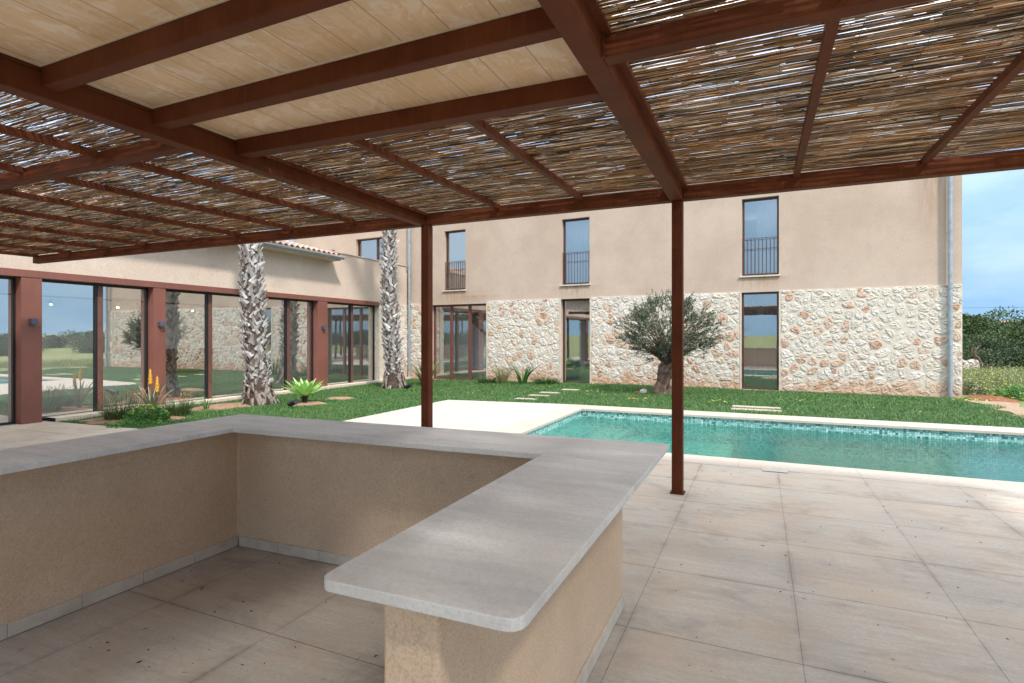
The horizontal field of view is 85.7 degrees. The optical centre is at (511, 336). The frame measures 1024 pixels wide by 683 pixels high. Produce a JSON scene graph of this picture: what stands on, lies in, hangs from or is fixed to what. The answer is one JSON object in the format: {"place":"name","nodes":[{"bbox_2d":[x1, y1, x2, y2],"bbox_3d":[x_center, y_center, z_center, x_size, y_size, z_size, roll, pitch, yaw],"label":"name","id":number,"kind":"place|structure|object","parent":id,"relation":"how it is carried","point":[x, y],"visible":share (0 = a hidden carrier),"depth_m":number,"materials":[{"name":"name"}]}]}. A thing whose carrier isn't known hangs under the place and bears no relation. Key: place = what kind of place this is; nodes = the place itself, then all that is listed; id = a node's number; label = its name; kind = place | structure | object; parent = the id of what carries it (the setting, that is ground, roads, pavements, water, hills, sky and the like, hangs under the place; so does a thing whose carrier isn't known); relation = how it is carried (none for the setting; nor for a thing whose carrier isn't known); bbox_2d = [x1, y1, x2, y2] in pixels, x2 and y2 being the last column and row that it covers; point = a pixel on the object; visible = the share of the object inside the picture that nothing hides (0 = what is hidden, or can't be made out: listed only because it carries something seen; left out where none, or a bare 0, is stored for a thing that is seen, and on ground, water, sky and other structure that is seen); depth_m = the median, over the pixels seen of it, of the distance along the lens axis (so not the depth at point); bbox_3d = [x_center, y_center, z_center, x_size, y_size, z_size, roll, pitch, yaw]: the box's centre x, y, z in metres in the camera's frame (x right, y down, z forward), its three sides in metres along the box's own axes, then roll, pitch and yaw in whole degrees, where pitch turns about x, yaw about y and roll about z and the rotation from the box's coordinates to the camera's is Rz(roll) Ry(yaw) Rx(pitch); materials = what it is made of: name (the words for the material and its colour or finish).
{"place":"outdoors","nodes":[
{"label":"outdoors","id":0,"kind":"place"},
{"bbox_2d":[49,377,411,421],"bbox_3d":[-6.463,1.630,16.064,0.360,0.140,11.894,0,0,24],"label":"paving strip","id":1,"kind":"object","parent":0,"point":[86,415],"visible":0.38,"depth_m":13.90,"materials":[{"name":"beige stone"}]},
{"bbox_2d":[345,400,569,431],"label":"patio","id":2,"kind":"structure","parent":0,"point":[469,415],"depth_m":10.71,"materials":[{"name":"white concrete"}]},
{"bbox_2d":[488,345,516,383],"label":"ornamental grass","id":3,"kind":"object","parent":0,"point":[500,376],"depth_m":18.40,"materials":[{"name":"green plant"}]},
{"bbox_2d":[0,421,1023,682],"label":"terrace","id":4,"kind":"structure","parent":0,"point":[848,575],"depth_m":3.05,"materials":[{"name":"tile"}]},
{"bbox_2d":[0,414,668,682],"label":"bar counter","id":5,"kind":"object","parent":4,"relation":"on","point":[468,556],"visible":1,"depth_m":2.93,"materials":[{"name":"stone"}]},
{"bbox_2d":[0,0,1023,494],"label":"pergola","id":6,"kind":"object","parent":4,"relation":"on","point":[270,94],"visible":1,"depth_m":3.47,"materials":[{"name":"brown wood"}]},
{"bbox_2d":[18,406,1023,679],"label":"leaf litter","id":7,"kind":"object","parent":4,"relation":"on","point":[372,622],"visible":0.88,"depth_m":3.05,"materials":[{"name":"brown plant"}]},
{"bbox_2d":[0,0,1023,319],"label":"sky","id":8,"kind":"structure","parent":0,"point":[992,202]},
{"bbox_2d":[52,370,1019,421],"bbox_3d":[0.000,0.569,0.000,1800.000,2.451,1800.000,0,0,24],"label":"terrain","id":9,"kind":"structure","parent":0,"point":[964,390],"depth_m":21.93,"materials":[{"name":"green plant"}]},
{"bbox_2d":[0,188,407,425],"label":"house wing","id":10,"kind":"structure","parent":9,"relation":"on","point":[85,339],"depth_m":13.09,"materials":[{"name":"beige paint"}]},
{"bbox_2d":[29,318,37,323],"bbox_3d":[-8.990,-0.288,10.366,0.099,0.103,0.100,0,0,24],"label":"wall light","id":11,"kind":"object","parent":10,"relation":"attached to","point":[33,321],"visible":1,"depth_m":10.33,"materials":[{"name":"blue metal"}]},
{"bbox_2d":[293,127,961,398],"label":"house","id":12,"kind":"structure","parent":9,"relation":"on","point":[855,289],"depth_m":16.27,"materials":[{"name":"beige paint"}]},
{"bbox_2d":[358,238,381,259],"bbox_3d":[-5.455,-3.335,22.477,2.080,1.370,0.074,0,0,28],"label":"window","id":13,"kind":"structure","parent":12,"relation":"in","point":[377,239],"depth_m":22.54,"materials":[{"name":"brown glass"}]},
{"bbox_2d":[442,230,465,291],"bbox_3d":[-2.101,-2.825,20.603,1.040,2.270,0.250,0,0,28],"label":"window","id":14,"kind":"structure","parent":12,"relation":"in","point":[447,289],"depth_m":20.80,"materials":[{"name":"brown glass"}]},
{"bbox_2d":[434,304,485,379],"bbox_3d":[-1.913,0.210,20.607,2.430,2.820,0.074,0,0,28],"label":"glazed door","id":15,"kind":"structure","parent":12,"relation":"in","point":[469,305],"depth_m":20.75,"materials":[{"name":"brown glass"}]},
{"bbox_2d":[560,218,590,285],"bbox_3d":[2.131,-2.810,18.369,1.070,2.240,0.250,0,0,28],"label":"window","id":16,"kind":"structure","parent":12,"relation":"in","point":[564,221],"depth_m":18.52,"materials":[{"name":"brown glass"}]},
{"bbox_2d":[563,299,589,382],"bbox_3d":[2.192,0.150,18.484,1.030,2.820,0.070,0,0,28],"label":"glazed door","id":17,"kind":"structure","parent":12,"relation":"in","point":[564,300],"depth_m":18.68,"materials":[{"name":"brown glass"}]},
{"bbox_2d":[740,196,779,277],"bbox_3d":[7.079,-2.830,15.757,1.060,2.260,0.250,0,0,28],"label":"window","id":18,"kind":"structure","parent":12,"relation":"in","point":[758,274],"depth_m":15.78,"materials":[{"name":"brown glass"}]},
{"bbox_2d":[742,292,778,389],"bbox_3d":[7.092,0.120,15.772,0.970,2.780,0.070,0,0,28],"label":"glazed door","id":19,"kind":"structure","parent":12,"relation":"in","point":[751,293],"depth_m":15.75,"materials":[{"name":"brown glass"}]},
{"bbox_2d":[962,359,979,370],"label":"dry stone wall","id":20,"kind":"structure","parent":9,"relation":"on","point":[971,362],"depth_m":27.43,"materials":[{"name":"white stone"}]},
{"bbox_2d":[962,380,989,394],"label":"garden bush","id":21,"kind":"object","parent":9,"relation":"on","point":[968,390],"visible":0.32,"depth_m":15.50,"materials":[{"name":"green plant"}]},
{"bbox_2d":[971,346,983,369],"bbox_3d":[22.831,1.121,27.080,0.508,1.366,0.120,0,0,24],"label":"dead trunk","id":22,"kind":"object","parent":9,"relation":"on","point":[978,358],"visible":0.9,"depth_m":27.04,"materials":[{"name":"brown wood"}]},
{"bbox_2d":[962,353,1009,369],"bbox_3d":[24.244,1.349,28.721,3.488,1.017,3.090,0,0,-33],"label":"scrub tree","id":23,"kind":"object","parent":9,"relation":"on","point":[972,357],"visible":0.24,"depth_m":28.06,"materials":[{"name":"green plant"}]},
{"bbox_2d":[962,329,1012,349],"bbox_3d":[33.877,0.574,40.396,4.615,2.384,6.514,0,0,31],"label":"scrub tree","id":24,"kind":"object","parent":9,"relation":"on","point":[978,338],"visible":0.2,"depth_m":39.78,"materials":[{"name":"green plant"}]},
{"bbox_2d":[962,346,1012,354],"bbox_3d":[30.503,1.104,34.940,2.497,1.281,3.915,0,0,9],"label":"scrub tree","id":25,"kind":"object","parent":9,"relation":"on","point":[994,348],"visible":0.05,"depth_m":34.33,"materials":[{"name":"green plant"}]},
{"bbox_2d":[962,338,1013,354],"bbox_3d":[30.300,0.910,36.083,3.274,1.730,4.619,0,0,2],"label":"scrub tree","id":26,"kind":"object","parent":9,"relation":"on","point":[982,345],"visible":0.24,"depth_m":34.99,"materials":[{"name":"green plant"}]},
{"bbox_2d":[962,306,1023,338],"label":"scrub tree","id":27,"kind":"object","parent":9,"relation":"on","point":[973,324],"visible":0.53,"depth_m":66.88,"materials":[{"name":"green plant"}]},
{"bbox_2d":[962,347,1023,368],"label":"scrub tree","id":28,"kind":"object","parent":9,"relation":"on","point":[978,353],"visible":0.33,"depth_m":28.08,"materials":[{"name":"green plant"}]},
{"bbox_2d":[975,346,1023,369],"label":"scrub tree","id":29,"kind":"object","parent":9,"relation":"on","point":[1002,354],"visible":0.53,"depth_m":27.84,"materials":[{"name":"green plant"}]},
{"bbox_2d":[991,325,1023,347],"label":"scrub tree","id":30,"kind":"object","parent":9,"relation":"on","point":[1017,337],"visible":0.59,"depth_m":37.01,"materials":[{"name":"green plant"}]},
{"bbox_2d":[993,383,1023,400],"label":"garden bush","id":31,"kind":"object","parent":9,"relation":"on","point":[1013,391],"visible":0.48,"depth_m":13.86,"materials":[{"name":"green plant"}]},
{"bbox_2d":[993,321,1023,332],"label":"scrub tree","id":32,"kind":"object","parent":9,"relation":"on","point":[1007,325],"visible":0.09,"depth_m":64.85,"materials":[{"name":"green plant"}]},
{"bbox_2d":[1000,343,1023,351],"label":"scrub tree","id":33,"kind":"object","parent":9,"relation":"on","point":[1015,345],"visible":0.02,"depth_m":35.16,"materials":[{"name":"green plant"}]},
{"bbox_2d":[58,378,1023,428],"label":"lawn grass","id":34,"kind":"structure","parent":0,"point":[330,406],"depth_m":12.82,"materials":[{"name":"green plant"}]},
{"bbox_2d":[81,397,355,424],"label":"mulch beds","id":35,"kind":"object","parent":34,"relation":"on","point":[223,406],"visible":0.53,"depth_m":12.54,"materials":[{"name":"brown soil"}]},
{"bbox_2d":[91,388,152,419],"bbox_3d":[-7.596,1.318,10.803,1.256,0.610,1.187,0,0,24],"label":"flowering clump","id":36,"kind":"object","parent":35,"relation":"on","point":[118,414],"visible":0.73,"depth_m":10.65,"materials":[{"name":"green plant"}]},
{"bbox_2d":[106,418,163,427],"bbox_3d":[-6.832,1.567,10.040,0.901,0.168,0.894,0,0,24],"label":"leafy plant","id":37,"kind":"object","parent":35,"relation":"on","point":[128,422],"visible":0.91,"depth_m":9.95,"materials":[{"name":"green plant"}]},
{"bbox_2d":[121,403,171,423],"bbox_3d":[-6.926,1.470,10.479,0.822,0.400,0.843,0,0,24],"label":"leafy plant","id":38,"kind":"object","parent":35,"relation":"on","point":[151,413],"visible":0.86,"depth_m":10.38,"materials":[{"name":"green plant"}]},
{"bbox_2d":[128,369,174,408],"bbox_3d":[-7.359,1.137,11.377,0.836,0.954,0.857,0,0,-18],"label":"aloe plant","id":39,"kind":"object","parent":35,"relation":"on","point":[152,398],"visible":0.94,"depth_m":11.33,"materials":[{"name":"green plant"}]},
{"bbox_2d":[146,391,198,416],"bbox_3d":[-6.835,1.373,11.232,1.129,0.484,1.119,0,0,24],"label":"flowering clump","id":40,"kind":"object","parent":35,"relation":"on","point":[178,409],"visible":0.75,"depth_m":11.10,"materials":[{"name":"green plant"}]},
{"bbox_2d":[178,391,196,408],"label":"flowering clump","id":41,"kind":"object","parent":35,"relation":"on","point":[186,401],"visible":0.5,"depth_m":12.41,"materials":[{"name":"green plant"}]},
{"bbox_2d":[192,395,213,408],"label":"strap plant","id":42,"kind":"object","parent":35,"relation":"on","point":[204,405],"visible":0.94,"depth_m":12.22,"materials":[{"name":"green plant"}]},
{"bbox_2d":[233,171,279,405],"bbox_3d":[-6.713,-2.913,13.404,3.557,9.299,3.345,0,0,-41],"label":"palm tree","id":43,"kind":"object","parent":34,"relation":"on","point":[258,390],"visible":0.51,"depth_m":13.07,"materials":[{"name":"grey plant"}]},
{"bbox_2d":[287,399,298,407],"bbox_3d":[-4.874,1.494,12.270,0.319,0.241,0.120,0,0,38],"label":"garden spotlight","id":44,"kind":"object","parent":34,"relation":"on","point":[293,402],"visible":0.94,"depth_m":12.21,"materials":[{"name":"black metal"}]},
{"bbox_2d":[281,378,326,401],"bbox_3d":[-4.985,1.298,13.186,1.110,0.646,1.046,0,0,24],"label":"agave","id":45,"kind":"object","parent":34,"relation":"on","point":[305,389],"visible":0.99,"depth_m":13.07,"materials":[{"name":"green plant"}]},
{"bbox_2d":[333,142,425,388],"bbox_3d":[-3.988,-2.944,17.456,3.550,9.424,3.597,0,0,24],"label":"palm tree","id":46,"kind":"object","parent":34,"relation":"on","point":[392,358],"visible":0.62,"depth_m":17.19,"materials":[{"name":"grey plant"}]},
{"bbox_2d":[404,383,412,388],"bbox_3d":[-3.100,1.495,16.461,0.319,0.241,0.120,0,0,38],"label":"garden spotlight","id":47,"kind":"object","parent":34,"relation":"on","point":[409,385],"visible":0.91,"depth_m":16.40,"materials":[{"name":"black metal"}]},
{"bbox_2d":[407,355,443,383],"bbox_3d":[-2.874,1.068,18.633,1.481,1.077,1.612,0,0,-26],"label":"strap plant","id":48,"kind":"object","parent":34,"relation":"on","point":[419,373],"visible":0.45,"depth_m":18.58,"materials":[{"name":"green plant"}]},
{"bbox_2d":[476,371,497,383],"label":"tuft","id":49,"kind":"object","parent":34,"relation":"on","point":[487,381],"visible":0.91,"depth_m":18.61,"materials":[{"name":"green plant"}]},
{"bbox_2d":[505,363,540,383],"bbox_3d":[0.410,1.182,18.069,1.278,0.753,1.042,0,0,-10],"label":"strap plant","id":50,"kind":"object","parent":34,"relation":"on","point":[527,373],"visible":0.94,"depth_m":18.14,"materials":[{"name":"green plant"}]},
{"bbox_2d":[530,372,561,384],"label":"tuft","id":51,"kind":"object","parent":34,"relation":"on","point":[543,381],"visible":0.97,"depth_m":17.75,"materials":[{"name":"green plant"}]},
{"bbox_2d":[606,288,729,394],"bbox_3d":[4.094,0.105,14.594,3.192,2.830,2.560,0,0,24],"label":"olive tree","id":52,"kind":"object","parent":34,"relation":"on","point":[660,350],"visible":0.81,"depth_m":14.35,"materials":[{"name":"green plant"}]},
{"bbox_2d":[732,405,780,409],"bbox_3d":[5.205,1.516,11.765,0.950,0.048,0.230,0,0,24],"label":"stepping stone","id":53,"kind":"object","parent":34,"relation":"on","point":[755,407],"visible":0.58,"depth_m":11.72,"materials":[{"name":"stone"}]},
{"bbox_2d":[731,408,781,412],"bbox_3d":[5.000,1.516,11.309,0.950,0.048,0.230,0,0,24],"label":"stepping stone","id":54,"kind":"object","parent":34,"relation":"on","point":[755,409],"visible":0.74,"depth_m":11.31,"materials":[{"name":"stone"}]},
{"bbox_2d":[527,411,1023,481],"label":"pool basin","id":55,"kind":"object","parent":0,"point":[748,426],"visible":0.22,"depth_m":9.71,"materials":[{"name":"teal tile"}]},
{"bbox_2d":[495,404,1023,492],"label":"pool coping","id":56,"kind":"object","parent":55,"relation":"on","point":[533,424],"visible":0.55,"depth_m":8.89,"materials":[{"name":"stone"}]},
{"bbox_2d":[541,417,1023,481],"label":"pool water","id":57,"kind":"structure","parent":55,"relation":"in","point":[577,419],"depth_m":8.66,"materials":[{"name":"teal liquid"}]},
{"bbox_2d":[649,460,1023,513],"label":"pool coping","id":58,"kind":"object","parent":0,"point":[997,500],"depth_m":5.53,"materials":[{"name":"stone"}]},
{"bbox_2d":[762,466,787,472],"bbox_3d":[2.953,1.494,6.205,0.260,0.006,0.220,0,0,24],"label":"skimmer lid","id":59,"kind":"object","parent":58,"relation":"on","point":[775,469],"visible":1,"depth_m":6.20,"materials":[{"name":"white plastic"}]},
{"bbox_2d":[962,365,1022,397],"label":"meadow flowers","id":60,"kind":"object","parent":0,"point":[991,376],"visible":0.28,"depth_m":20.51,"materials":[{"name":"yellow plant"}]},
{"bbox_2d":[962,364,1023,404],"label":"meadow grass","id":61,"kind":"structure","parent":0,"point":[971,374],"depth_m":20.80,"materials":[{"name":"green plant"}]},
{"bbox_2d":[966,395,1019,402],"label":"red earth","id":62,"kind":"structure","parent":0,"point":[999,399],"depth_m":13.55,"materials":[{"name":"soil"}]},
{"bbox_2d":[962,392,1023,407],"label":"garden verge","id":63,"kind":"structure","parent":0,"point":[1021,403],"depth_m":13.29,"materials":[{"name":"green plant"}]},
{"bbox_2d":[966,364,1021,393],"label":"meadow daisies","id":64,"kind":"object","parent":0,"point":[994,373],"visible":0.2,"depth_m":19.47,"materials":[{"name":"white plant"}]},
{"bbox_2d":[969,400,1023,417],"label":"dirt path","id":65,"kind":"structure","parent":0,"point":[1012,407],"depth_m":11.96,"materials":[{"name":"beige soil"}]}
]}

